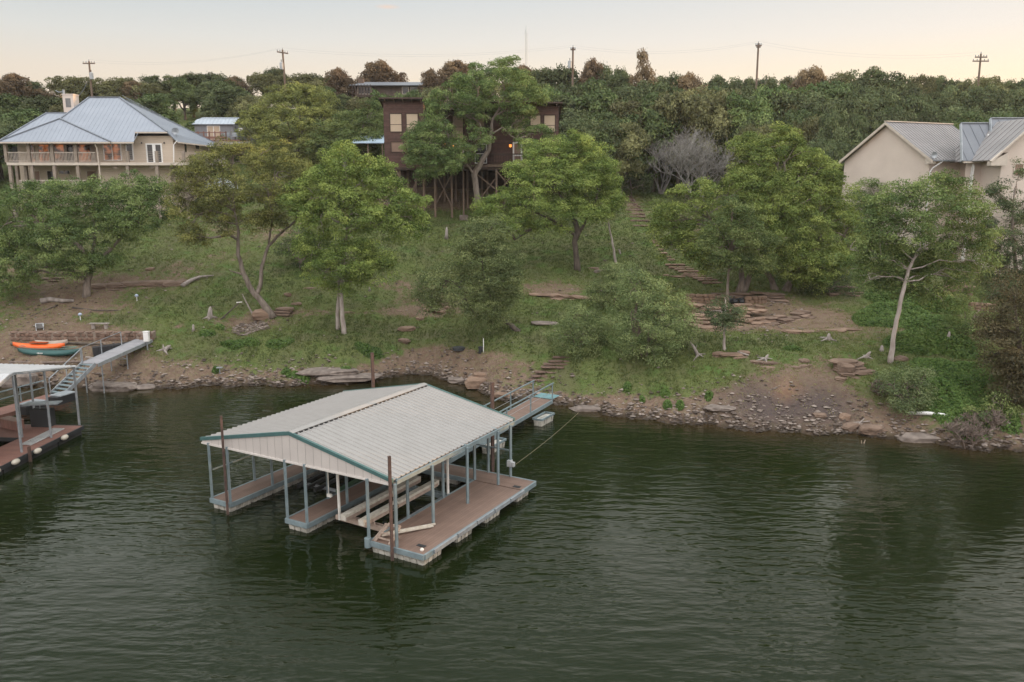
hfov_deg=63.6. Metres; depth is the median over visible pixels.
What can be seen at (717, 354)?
rock ledge
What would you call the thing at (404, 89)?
window
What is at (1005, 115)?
hill tree
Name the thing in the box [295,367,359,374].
rock
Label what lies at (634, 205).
stone stairs
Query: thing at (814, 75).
hill tree
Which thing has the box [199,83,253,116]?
hill tree
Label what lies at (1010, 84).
hill tree
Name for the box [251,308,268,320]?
split rock
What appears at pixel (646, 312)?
willow bush
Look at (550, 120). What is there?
window
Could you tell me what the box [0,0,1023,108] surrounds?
sky
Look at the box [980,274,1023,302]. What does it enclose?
bush
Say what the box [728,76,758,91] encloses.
hill tree
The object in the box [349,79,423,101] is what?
ranch house
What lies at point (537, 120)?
window
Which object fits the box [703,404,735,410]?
rock
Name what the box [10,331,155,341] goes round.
stone wall
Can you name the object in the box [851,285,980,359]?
ivy
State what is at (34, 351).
canoe
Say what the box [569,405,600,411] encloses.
rock
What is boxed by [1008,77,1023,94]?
hill tree
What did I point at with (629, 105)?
hill tree
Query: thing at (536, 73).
hill tree
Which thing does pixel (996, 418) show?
dead brush
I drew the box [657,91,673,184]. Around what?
hill tree
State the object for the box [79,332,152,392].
ramp
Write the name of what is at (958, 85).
hill tree
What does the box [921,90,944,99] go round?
hill tree
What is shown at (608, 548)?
lake water
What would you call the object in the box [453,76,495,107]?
hill tree
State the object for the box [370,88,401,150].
hill tree
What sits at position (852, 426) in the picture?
rock
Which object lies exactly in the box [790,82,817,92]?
hill tree
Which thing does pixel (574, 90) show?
hill tree
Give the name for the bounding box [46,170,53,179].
window
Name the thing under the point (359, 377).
rock
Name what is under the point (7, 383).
rock
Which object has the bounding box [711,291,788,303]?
rock ledge
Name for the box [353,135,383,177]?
carport
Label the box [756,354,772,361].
tree stump
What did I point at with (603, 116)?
hill tree
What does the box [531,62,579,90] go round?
hill tree
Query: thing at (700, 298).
stone wall
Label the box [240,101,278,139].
hill tree
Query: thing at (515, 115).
window
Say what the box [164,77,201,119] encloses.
hill tree
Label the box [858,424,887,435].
rock
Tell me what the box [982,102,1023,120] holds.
hill tree
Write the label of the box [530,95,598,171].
hill tree
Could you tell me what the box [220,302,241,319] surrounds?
leaning post
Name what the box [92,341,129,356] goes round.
storage tank
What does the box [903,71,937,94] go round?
hill tree
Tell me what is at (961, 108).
hill tree
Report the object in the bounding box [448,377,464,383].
rock
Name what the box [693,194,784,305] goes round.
live oak
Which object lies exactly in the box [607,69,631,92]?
hill tree
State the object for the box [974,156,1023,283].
live oak
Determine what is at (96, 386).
rock
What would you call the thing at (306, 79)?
hill tree
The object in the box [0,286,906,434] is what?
rubble
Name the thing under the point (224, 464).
mooring pile
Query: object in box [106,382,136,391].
rock
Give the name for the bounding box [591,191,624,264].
oak sapling
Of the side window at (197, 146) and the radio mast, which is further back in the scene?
the radio mast
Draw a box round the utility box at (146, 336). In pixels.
[143,331,149,349]
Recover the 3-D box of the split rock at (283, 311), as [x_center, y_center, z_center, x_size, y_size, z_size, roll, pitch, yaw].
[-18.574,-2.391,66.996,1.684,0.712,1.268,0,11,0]
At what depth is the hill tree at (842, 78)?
124.96 m
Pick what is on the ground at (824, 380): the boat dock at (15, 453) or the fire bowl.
the fire bowl
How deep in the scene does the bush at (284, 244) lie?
74.30 m
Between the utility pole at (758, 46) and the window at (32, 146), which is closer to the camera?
the window at (32, 146)
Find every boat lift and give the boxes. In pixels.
[297,471,362,492]
[327,454,448,530]
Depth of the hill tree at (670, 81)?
122.92 m
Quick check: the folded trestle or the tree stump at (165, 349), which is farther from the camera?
the tree stump at (165, 349)
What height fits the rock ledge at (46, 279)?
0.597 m
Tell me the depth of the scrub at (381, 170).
98.86 m
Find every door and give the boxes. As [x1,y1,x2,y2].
[35,170,40,187]
[86,170,96,181]
[145,143,162,161]
[207,126,219,139]
[513,142,521,163]
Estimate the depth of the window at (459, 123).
90.15 m
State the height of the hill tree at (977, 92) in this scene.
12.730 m
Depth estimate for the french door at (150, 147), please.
85.77 m
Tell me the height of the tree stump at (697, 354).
1.170 m
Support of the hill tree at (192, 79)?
on the ground at (824, 380)
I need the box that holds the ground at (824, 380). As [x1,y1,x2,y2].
[0,108,1023,451]
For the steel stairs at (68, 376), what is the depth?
54.23 m
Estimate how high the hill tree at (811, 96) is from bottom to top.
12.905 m
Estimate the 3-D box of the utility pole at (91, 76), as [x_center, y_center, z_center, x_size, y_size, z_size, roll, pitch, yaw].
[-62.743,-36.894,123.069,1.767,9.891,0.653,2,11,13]
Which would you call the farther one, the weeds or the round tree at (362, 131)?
the round tree at (362, 131)
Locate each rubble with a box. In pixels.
[0,201,965,403]
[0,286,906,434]
[231,321,267,335]
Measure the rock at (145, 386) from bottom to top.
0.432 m
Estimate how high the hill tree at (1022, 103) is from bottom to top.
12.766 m
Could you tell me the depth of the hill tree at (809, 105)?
100.37 m
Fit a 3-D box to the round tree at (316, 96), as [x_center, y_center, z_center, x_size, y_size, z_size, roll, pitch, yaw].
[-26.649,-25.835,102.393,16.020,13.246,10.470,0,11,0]
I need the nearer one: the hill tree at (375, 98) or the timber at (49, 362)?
the timber at (49, 362)
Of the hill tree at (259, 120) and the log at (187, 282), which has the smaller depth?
the log at (187, 282)
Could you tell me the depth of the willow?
60.09 m
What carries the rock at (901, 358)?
on the ground at (824, 380)
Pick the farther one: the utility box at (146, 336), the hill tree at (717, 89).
the hill tree at (717, 89)
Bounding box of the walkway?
[0,380,75,417]
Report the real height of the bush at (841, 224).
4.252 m
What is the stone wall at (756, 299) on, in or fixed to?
on the ground at (824, 380)
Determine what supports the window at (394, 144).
in the stilt house at (400, 114)
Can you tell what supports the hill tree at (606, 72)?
on the ground at (824, 380)
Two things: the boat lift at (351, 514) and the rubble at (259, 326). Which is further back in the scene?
the rubble at (259, 326)
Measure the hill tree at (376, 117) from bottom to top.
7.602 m
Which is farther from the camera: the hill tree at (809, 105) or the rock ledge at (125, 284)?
the hill tree at (809, 105)
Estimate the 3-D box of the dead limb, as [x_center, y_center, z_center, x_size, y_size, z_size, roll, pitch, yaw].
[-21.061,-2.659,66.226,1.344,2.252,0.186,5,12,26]
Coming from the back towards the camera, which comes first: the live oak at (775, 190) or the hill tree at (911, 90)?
the hill tree at (911, 90)
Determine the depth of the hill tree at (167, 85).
133.86 m
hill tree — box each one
[0,72,34,98]
[0,93,42,120]
[0,114,21,179]
[0,145,9,179]
[1,108,42,157]
[6,80,44,99]
[6,95,62,114]
[31,88,59,98]
[42,75,107,102]
[49,102,63,111]
[92,76,141,100]
[118,80,143,100]
[127,96,163,117]
[134,74,181,110]
[135,81,172,106]
[136,93,194,129]
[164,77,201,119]
[178,71,209,117]
[194,80,230,116]
[197,71,241,115]
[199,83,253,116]
[224,94,271,125]
[225,75,257,95]
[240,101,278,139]
[244,71,283,104]
[261,66,287,106]
[275,72,327,98]
[292,85,336,128]
[321,93,351,122]
[323,66,357,96]
[337,110,374,154]
[345,96,372,117]
[353,59,409,81]
[361,110,383,161]
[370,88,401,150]
[397,88,423,96]
[417,67,447,93]
[421,85,455,107]
[437,59,473,101]
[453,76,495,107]
[475,76,500,96]
[498,63,533,100]
[512,66,557,87]
[522,81,559,101]
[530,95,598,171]
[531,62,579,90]
[535,86,575,101]
[552,82,584,96]
[558,107,591,173]
[558,114,622,195]
[561,111,651,194]
[572,87,642,182]
[577,77,627,109]
[579,55,604,87]
[595,64,625,89]
[597,120,651,200]
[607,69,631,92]
[607,97,665,188]
[613,87,638,101]
[618,91,686,192]
[620,78,677,100]
[643,88,716,195]
[656,71,684,91]
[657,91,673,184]
[671,71,708,93]
[672,85,684,93]
[676,91,737,177]
[683,90,706,173]
[687,84,742,169]
[700,74,736,90]
[708,85,732,172]
[711,89,779,192]
[723,123,786,188]
[725,118,767,186]
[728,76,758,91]
[728,110,782,166]
[732,81,778,96]
[734,87,805,122]
[751,83,791,116]
[755,73,792,88]
[765,115,807,183]
[780,76,800,88]
[783,100,812,190]
[783,107,813,127]
[786,114,835,201]
[789,64,834,93]
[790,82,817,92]
[795,94,851,112]
[797,91,840,104]
[800,136,849,211]
[804,95,875,197]
[805,109,824,190]
[812,106,868,200]
[815,79,853,101]
[825,70,854,84]
[828,82,875,101]
[833,125,868,197]
[844,65,910,90]
[849,88,935,120]
[860,99,882,131]
[861,116,894,137]
[862,83,900,99]
[868,105,944,133]
[894,83,929,101]
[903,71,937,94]
[911,104,965,125]
[918,94,966,112]
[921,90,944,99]
[932,75,958,93]
[935,85,980,104]
[940,100,987,121]
[946,78,974,91]
[953,110,988,129]
[956,75,1010,92]
[956,95,1000,111]
[966,99,1007,115]
[967,82,1000,105]
[978,85,1023,111]
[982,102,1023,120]
[984,112,1022,121]
[993,77,1017,92]
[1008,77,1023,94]
[1009,91,1023,112]
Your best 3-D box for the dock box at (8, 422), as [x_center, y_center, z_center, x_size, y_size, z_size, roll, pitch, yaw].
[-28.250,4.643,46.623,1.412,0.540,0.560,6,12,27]
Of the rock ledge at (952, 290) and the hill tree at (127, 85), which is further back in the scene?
the hill tree at (127, 85)
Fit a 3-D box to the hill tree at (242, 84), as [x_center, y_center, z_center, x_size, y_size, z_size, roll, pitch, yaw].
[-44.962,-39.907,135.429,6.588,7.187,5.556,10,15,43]
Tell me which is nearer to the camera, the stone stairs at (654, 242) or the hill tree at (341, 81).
the stone stairs at (654, 242)
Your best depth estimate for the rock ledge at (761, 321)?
60.70 m
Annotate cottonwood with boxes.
[828,165,1009,363]
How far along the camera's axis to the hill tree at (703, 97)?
112.22 m
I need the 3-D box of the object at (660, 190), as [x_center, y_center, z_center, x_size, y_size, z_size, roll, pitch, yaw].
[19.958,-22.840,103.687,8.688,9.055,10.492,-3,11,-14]
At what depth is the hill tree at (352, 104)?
107.19 m
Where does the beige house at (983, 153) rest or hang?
on the ground at (824, 380)
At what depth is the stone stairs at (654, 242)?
76.50 m
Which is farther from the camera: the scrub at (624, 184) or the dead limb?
the scrub at (624, 184)
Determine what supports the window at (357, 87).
in the ranch house at (362, 88)
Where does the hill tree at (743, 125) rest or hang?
on the ground at (824, 380)
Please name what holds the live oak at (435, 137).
on the ground at (824, 380)
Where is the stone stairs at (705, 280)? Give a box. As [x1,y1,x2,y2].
[665,264,722,283]
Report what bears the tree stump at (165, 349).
on the ground at (824, 380)
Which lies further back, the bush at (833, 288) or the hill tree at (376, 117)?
the hill tree at (376, 117)
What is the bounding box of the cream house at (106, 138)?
[0,94,225,218]
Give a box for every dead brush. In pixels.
[869,379,887,395]
[941,415,995,448]
[960,408,1010,431]
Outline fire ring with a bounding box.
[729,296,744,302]
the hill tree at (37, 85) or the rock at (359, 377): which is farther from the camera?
the hill tree at (37, 85)
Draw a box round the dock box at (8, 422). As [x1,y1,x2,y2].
[0,416,24,430]
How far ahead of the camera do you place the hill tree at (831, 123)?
89.96 m
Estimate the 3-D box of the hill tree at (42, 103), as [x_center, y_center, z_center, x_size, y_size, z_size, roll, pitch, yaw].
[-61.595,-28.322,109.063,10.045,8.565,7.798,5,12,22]
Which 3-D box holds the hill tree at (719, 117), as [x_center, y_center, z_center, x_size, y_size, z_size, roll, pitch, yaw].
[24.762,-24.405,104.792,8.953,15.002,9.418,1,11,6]
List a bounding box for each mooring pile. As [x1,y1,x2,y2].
[220,416,228,514]
[370,352,374,387]
[387,456,393,560]
[490,382,494,471]
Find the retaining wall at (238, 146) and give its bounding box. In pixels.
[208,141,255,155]
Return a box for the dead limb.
[242,294,256,321]
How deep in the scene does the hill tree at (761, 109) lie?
101.58 m
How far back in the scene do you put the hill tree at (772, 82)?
127.88 m
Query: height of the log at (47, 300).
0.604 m
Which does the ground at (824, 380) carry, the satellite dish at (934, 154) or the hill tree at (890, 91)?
the hill tree at (890, 91)
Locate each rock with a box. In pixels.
[0,377,12,387]
[16,373,37,385]
[88,381,114,390]
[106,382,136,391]
[136,384,154,389]
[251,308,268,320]
[273,307,293,315]
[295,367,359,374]
[316,373,382,382]
[397,326,415,331]
[398,338,409,343]
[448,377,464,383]
[464,376,486,388]
[473,372,486,376]
[494,391,512,397]
[531,321,558,324]
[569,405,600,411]
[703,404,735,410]
[812,412,826,418]
[838,413,850,420]
[841,421,859,431]
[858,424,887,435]
[894,355,908,361]
[897,432,940,442]
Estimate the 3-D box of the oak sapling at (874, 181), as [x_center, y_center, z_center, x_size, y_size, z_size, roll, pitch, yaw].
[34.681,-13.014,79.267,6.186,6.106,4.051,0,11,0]
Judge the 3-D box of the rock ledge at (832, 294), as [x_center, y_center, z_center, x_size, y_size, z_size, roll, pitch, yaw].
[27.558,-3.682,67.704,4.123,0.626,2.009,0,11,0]
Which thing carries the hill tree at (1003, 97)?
on the ground at (824, 380)
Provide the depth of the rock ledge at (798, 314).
60.70 m
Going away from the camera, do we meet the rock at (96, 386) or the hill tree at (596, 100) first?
the rock at (96, 386)
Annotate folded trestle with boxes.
[373,523,435,544]
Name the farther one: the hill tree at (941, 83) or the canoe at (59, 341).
the hill tree at (941, 83)
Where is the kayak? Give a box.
[12,341,64,349]
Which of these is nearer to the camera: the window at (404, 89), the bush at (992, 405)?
the bush at (992, 405)
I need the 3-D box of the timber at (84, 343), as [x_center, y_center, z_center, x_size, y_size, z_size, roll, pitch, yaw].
[-34.031,0.205,61.751,6.933,0.231,0.369,0,11,1]
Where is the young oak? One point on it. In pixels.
(726, 319)
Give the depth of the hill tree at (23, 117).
98.80 m
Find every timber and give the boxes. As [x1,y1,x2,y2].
[9,361,80,363]
[10,342,102,344]
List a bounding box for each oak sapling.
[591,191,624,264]
[845,177,886,228]
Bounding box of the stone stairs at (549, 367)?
[526,356,568,380]
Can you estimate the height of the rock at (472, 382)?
0.838 m
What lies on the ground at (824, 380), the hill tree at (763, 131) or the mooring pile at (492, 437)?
the hill tree at (763, 131)
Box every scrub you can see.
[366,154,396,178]
[525,170,627,188]
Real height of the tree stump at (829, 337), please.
0.600 m
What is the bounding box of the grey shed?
[192,117,255,140]
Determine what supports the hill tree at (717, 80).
on the ground at (824, 380)
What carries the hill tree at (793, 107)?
on the ground at (824, 380)
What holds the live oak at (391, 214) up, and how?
on the ground at (824, 380)
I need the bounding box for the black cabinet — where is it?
[22,401,62,426]
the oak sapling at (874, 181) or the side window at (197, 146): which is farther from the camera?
the side window at (197, 146)
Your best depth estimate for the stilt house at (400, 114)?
86.05 m
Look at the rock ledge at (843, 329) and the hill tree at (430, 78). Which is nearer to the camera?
the rock ledge at (843, 329)
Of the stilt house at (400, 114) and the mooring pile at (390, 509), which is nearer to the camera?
the mooring pile at (390, 509)
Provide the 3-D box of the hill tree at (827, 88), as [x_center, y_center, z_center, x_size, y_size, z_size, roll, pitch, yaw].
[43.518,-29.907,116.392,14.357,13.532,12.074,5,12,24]
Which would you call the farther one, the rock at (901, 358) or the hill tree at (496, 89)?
the hill tree at (496, 89)
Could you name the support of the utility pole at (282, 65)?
on the ground at (824, 380)
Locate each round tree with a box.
[233,81,342,172]
[302,96,384,175]
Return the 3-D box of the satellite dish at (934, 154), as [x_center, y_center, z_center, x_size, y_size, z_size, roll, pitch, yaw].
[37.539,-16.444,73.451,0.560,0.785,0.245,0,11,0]
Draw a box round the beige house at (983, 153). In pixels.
[839,117,1023,273]
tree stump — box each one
[156,345,172,354]
[203,307,217,320]
[444,227,447,239]
[690,342,704,360]
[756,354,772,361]
[819,333,836,341]
[856,351,872,359]
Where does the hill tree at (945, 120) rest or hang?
on the ground at (824, 380)
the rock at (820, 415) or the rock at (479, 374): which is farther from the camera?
the rock at (479, 374)
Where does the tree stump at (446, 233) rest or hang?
on the ground at (824, 380)
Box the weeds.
[198,324,801,410]
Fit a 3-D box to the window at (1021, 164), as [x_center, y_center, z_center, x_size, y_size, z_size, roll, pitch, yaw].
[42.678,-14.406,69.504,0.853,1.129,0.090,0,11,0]
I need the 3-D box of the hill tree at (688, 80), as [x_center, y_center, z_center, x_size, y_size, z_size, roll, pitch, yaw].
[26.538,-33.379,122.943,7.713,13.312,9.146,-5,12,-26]
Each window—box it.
[31,145,35,161]
[38,145,50,161]
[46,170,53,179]
[54,145,65,161]
[58,170,70,173]
[66,145,74,161]
[78,145,91,161]
[103,143,121,159]
[125,143,133,159]
[184,144,198,151]
[357,87,363,93]
[389,113,401,131]
[391,141,403,152]
[402,87,408,93]
[406,113,417,130]
[452,116,463,138]
[475,144,486,163]
[476,116,484,137]
[514,115,525,131]
[530,115,540,132]
[544,115,555,132]
[1013,163,1023,176]
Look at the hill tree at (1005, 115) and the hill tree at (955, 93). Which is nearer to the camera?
the hill tree at (1005, 115)
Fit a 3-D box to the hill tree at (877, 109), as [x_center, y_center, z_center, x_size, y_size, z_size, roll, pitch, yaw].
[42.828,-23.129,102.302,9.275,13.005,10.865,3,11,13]
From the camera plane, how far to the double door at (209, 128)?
110.61 m
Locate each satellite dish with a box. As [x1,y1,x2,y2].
[171,128,178,136]
[931,152,937,158]
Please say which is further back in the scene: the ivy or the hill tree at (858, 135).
the hill tree at (858, 135)
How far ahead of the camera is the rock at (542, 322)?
61.95 m
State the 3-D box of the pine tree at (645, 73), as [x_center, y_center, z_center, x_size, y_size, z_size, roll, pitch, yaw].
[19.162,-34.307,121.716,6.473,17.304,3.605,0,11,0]
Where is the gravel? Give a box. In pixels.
[1,348,1023,451]
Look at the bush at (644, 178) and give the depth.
100.89 m
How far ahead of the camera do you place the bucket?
59.95 m
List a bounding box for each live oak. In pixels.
[0,169,181,300]
[274,136,433,333]
[398,54,556,207]
[469,128,630,270]
[643,120,867,295]
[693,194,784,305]
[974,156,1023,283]
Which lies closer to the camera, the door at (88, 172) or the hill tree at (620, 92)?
the door at (88, 172)
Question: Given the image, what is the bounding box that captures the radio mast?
[525,30,526,65]
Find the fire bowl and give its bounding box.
[452,346,464,350]
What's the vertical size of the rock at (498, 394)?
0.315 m
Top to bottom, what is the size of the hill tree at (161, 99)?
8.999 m
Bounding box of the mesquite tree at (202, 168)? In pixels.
[159,134,325,318]
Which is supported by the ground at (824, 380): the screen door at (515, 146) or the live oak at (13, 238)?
the live oak at (13, 238)
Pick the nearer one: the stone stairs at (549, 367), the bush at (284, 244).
the stone stairs at (549, 367)
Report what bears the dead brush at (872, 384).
on the ground at (824, 380)
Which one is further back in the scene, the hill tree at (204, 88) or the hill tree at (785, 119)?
the hill tree at (204, 88)
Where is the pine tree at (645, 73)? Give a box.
[627,47,657,87]
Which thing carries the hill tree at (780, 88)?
on the ground at (824, 380)
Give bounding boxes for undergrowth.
[909,357,1021,440]
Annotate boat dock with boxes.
[0,363,83,474]
[200,383,535,564]
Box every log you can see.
[40,297,73,303]
[181,275,213,286]
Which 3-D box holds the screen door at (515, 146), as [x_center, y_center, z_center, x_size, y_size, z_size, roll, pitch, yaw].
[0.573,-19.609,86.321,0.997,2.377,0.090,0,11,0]
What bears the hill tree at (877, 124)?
on the ground at (824, 380)
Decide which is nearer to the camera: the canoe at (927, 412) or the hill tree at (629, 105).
the canoe at (927, 412)
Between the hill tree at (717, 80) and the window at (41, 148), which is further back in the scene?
the hill tree at (717, 80)
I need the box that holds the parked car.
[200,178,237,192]
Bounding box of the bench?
[89,323,109,328]
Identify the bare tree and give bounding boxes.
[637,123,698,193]
[647,125,747,208]
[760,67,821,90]
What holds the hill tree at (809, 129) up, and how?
on the ground at (824, 380)
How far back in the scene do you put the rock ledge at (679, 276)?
71.86 m
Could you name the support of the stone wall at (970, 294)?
on the ground at (824, 380)
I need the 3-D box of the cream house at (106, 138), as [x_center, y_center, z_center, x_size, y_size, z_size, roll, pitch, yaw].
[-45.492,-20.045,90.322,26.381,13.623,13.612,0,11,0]
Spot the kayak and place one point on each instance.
(45, 346)
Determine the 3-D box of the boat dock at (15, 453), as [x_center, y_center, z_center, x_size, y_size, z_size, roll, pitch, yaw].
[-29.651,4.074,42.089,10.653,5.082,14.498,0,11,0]
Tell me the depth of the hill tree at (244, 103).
114.08 m
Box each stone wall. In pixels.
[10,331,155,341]
[685,293,716,303]
[744,296,766,303]
[966,286,975,299]
[968,302,995,311]
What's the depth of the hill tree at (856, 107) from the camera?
95.97 m
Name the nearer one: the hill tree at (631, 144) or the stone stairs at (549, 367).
the stone stairs at (549, 367)
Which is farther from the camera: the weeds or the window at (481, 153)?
the window at (481, 153)
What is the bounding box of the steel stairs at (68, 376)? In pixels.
[49,348,95,393]
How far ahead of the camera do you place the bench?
64.12 m
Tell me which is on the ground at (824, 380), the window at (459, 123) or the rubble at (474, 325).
the rubble at (474, 325)
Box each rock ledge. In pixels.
[20,277,83,282]
[91,280,157,290]
[155,279,186,287]
[424,306,448,312]
[529,293,589,299]
[663,274,699,278]
[678,302,775,330]
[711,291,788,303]
[712,350,749,359]
[750,358,812,368]
[765,310,816,325]
[781,327,860,333]
[826,291,863,296]
[828,358,874,380]
[933,285,967,292]
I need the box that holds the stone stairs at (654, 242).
[652,240,674,260]
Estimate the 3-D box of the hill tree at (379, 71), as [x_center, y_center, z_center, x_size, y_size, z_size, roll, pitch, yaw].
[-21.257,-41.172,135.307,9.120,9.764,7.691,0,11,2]
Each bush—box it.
[269,223,335,270]
[542,301,618,362]
[583,261,645,310]
[597,268,703,366]
[612,168,654,196]
[794,260,864,298]
[816,204,869,238]
[868,360,941,421]
[932,293,991,348]
[962,384,1023,432]
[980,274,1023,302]
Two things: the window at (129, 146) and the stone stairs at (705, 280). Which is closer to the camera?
the stone stairs at (705, 280)
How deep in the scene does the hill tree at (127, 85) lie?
128.66 m
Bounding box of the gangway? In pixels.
[435,380,559,463]
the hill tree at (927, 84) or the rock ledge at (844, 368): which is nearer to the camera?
the rock ledge at (844, 368)
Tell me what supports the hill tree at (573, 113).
on the ground at (824, 380)
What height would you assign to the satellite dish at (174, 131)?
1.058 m
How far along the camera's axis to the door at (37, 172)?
88.40 m
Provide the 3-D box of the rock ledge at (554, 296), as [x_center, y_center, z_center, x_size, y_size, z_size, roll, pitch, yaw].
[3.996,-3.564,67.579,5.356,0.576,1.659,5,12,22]
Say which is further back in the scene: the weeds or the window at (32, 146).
the window at (32, 146)
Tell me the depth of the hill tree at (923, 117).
93.00 m
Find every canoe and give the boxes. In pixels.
[17,345,78,355]
[35,339,67,344]
[908,411,963,417]
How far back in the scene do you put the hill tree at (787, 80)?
127.59 m
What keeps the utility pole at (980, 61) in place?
on the ground at (824, 380)
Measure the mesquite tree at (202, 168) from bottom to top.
14.710 m
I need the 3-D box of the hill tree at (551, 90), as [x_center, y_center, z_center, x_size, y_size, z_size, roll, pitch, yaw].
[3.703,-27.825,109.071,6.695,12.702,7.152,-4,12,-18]
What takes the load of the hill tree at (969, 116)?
on the ground at (824, 380)
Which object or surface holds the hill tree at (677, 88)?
on the ground at (824, 380)
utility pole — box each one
[83,60,94,97]
[277,48,288,128]
[568,47,575,85]
[755,41,761,88]
[972,52,988,85]
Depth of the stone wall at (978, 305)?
63.97 m
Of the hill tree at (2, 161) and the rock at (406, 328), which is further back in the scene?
the hill tree at (2, 161)
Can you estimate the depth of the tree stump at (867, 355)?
52.45 m
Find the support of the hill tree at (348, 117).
on the ground at (824, 380)
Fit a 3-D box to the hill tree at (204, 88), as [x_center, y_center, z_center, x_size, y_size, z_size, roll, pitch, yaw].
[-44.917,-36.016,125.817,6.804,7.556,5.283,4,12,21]
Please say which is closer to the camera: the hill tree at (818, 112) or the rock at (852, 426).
the rock at (852, 426)
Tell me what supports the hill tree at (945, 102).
on the ground at (824, 380)
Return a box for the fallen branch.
[72,307,118,310]
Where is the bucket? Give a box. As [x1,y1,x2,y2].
[478,346,482,353]
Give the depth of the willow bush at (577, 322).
56.34 m
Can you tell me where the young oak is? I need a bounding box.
[702,293,748,350]
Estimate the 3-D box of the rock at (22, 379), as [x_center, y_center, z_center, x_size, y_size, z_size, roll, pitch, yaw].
[-34.135,2.692,57.990,1.558,1.043,1.166,0,11,0]
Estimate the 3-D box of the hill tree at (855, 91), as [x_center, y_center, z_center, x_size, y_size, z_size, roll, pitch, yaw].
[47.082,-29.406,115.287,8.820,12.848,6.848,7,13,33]
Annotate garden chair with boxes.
[35,323,43,330]
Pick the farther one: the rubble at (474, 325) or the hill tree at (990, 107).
the hill tree at (990, 107)
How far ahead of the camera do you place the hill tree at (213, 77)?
130.88 m
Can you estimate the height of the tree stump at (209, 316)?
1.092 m
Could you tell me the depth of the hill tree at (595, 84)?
112.65 m
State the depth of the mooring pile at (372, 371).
43.03 m
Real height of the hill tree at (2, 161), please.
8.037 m
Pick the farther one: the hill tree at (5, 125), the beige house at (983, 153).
the hill tree at (5, 125)
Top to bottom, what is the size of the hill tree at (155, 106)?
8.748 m
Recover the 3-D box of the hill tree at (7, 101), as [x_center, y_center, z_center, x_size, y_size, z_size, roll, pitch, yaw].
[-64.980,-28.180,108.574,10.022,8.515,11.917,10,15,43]
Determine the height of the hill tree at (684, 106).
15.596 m
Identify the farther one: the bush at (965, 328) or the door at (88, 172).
the door at (88, 172)
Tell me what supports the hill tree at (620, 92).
on the ground at (824, 380)
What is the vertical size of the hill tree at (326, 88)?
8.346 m
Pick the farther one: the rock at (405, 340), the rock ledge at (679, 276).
the rock ledge at (679, 276)
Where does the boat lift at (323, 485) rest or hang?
in the lake water
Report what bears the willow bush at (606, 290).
on the ground at (824, 380)
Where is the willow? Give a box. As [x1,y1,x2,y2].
[406,211,530,331]
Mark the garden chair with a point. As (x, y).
(39, 325)
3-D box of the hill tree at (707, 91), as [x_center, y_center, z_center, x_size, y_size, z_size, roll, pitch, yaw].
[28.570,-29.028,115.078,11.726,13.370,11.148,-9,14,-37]
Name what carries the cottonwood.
on the ground at (824, 380)
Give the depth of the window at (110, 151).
85.79 m
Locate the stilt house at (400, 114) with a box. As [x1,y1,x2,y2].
[378,97,562,220]
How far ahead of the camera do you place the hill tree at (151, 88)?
129.58 m
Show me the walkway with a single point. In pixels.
(66, 396)
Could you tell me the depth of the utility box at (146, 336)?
60.70 m
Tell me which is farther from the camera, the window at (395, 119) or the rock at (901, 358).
the window at (395, 119)
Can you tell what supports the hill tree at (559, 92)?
on the ground at (824, 380)
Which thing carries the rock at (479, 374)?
on the ground at (824, 380)
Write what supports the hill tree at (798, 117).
on the ground at (824, 380)
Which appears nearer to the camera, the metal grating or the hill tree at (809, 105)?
the metal grating
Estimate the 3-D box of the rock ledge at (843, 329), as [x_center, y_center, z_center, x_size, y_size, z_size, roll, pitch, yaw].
[21.670,-0.628,57.818,5.825,0.456,1.568,0,11,0]
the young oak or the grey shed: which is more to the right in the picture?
the young oak
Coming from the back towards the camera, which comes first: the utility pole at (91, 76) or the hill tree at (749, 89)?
the utility pole at (91, 76)
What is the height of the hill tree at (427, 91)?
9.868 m
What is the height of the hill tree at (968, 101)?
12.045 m
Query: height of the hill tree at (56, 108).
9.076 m
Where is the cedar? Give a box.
[967,264,1023,408]
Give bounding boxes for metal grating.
[22,428,63,444]
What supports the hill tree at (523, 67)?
on the ground at (824, 380)
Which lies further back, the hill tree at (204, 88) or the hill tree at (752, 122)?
the hill tree at (204, 88)
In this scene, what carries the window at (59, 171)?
in the cream house at (106, 138)
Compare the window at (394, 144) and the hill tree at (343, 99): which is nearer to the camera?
the window at (394, 144)
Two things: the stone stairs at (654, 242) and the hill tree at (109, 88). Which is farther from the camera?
the hill tree at (109, 88)
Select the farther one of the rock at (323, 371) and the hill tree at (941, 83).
the hill tree at (941, 83)
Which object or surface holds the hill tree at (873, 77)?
on the ground at (824, 380)
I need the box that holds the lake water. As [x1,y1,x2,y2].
[0,374,1023,681]
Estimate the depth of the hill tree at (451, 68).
127.25 m
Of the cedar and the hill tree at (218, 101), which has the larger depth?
the hill tree at (218, 101)
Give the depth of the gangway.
48.57 m
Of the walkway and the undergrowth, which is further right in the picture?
the undergrowth
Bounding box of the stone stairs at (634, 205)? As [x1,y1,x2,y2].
[624,196,649,226]
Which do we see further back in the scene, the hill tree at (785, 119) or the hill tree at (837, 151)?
the hill tree at (785, 119)
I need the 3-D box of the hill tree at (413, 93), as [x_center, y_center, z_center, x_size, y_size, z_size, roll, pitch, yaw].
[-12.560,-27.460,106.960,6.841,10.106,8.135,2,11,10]
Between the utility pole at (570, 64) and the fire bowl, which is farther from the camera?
the utility pole at (570, 64)

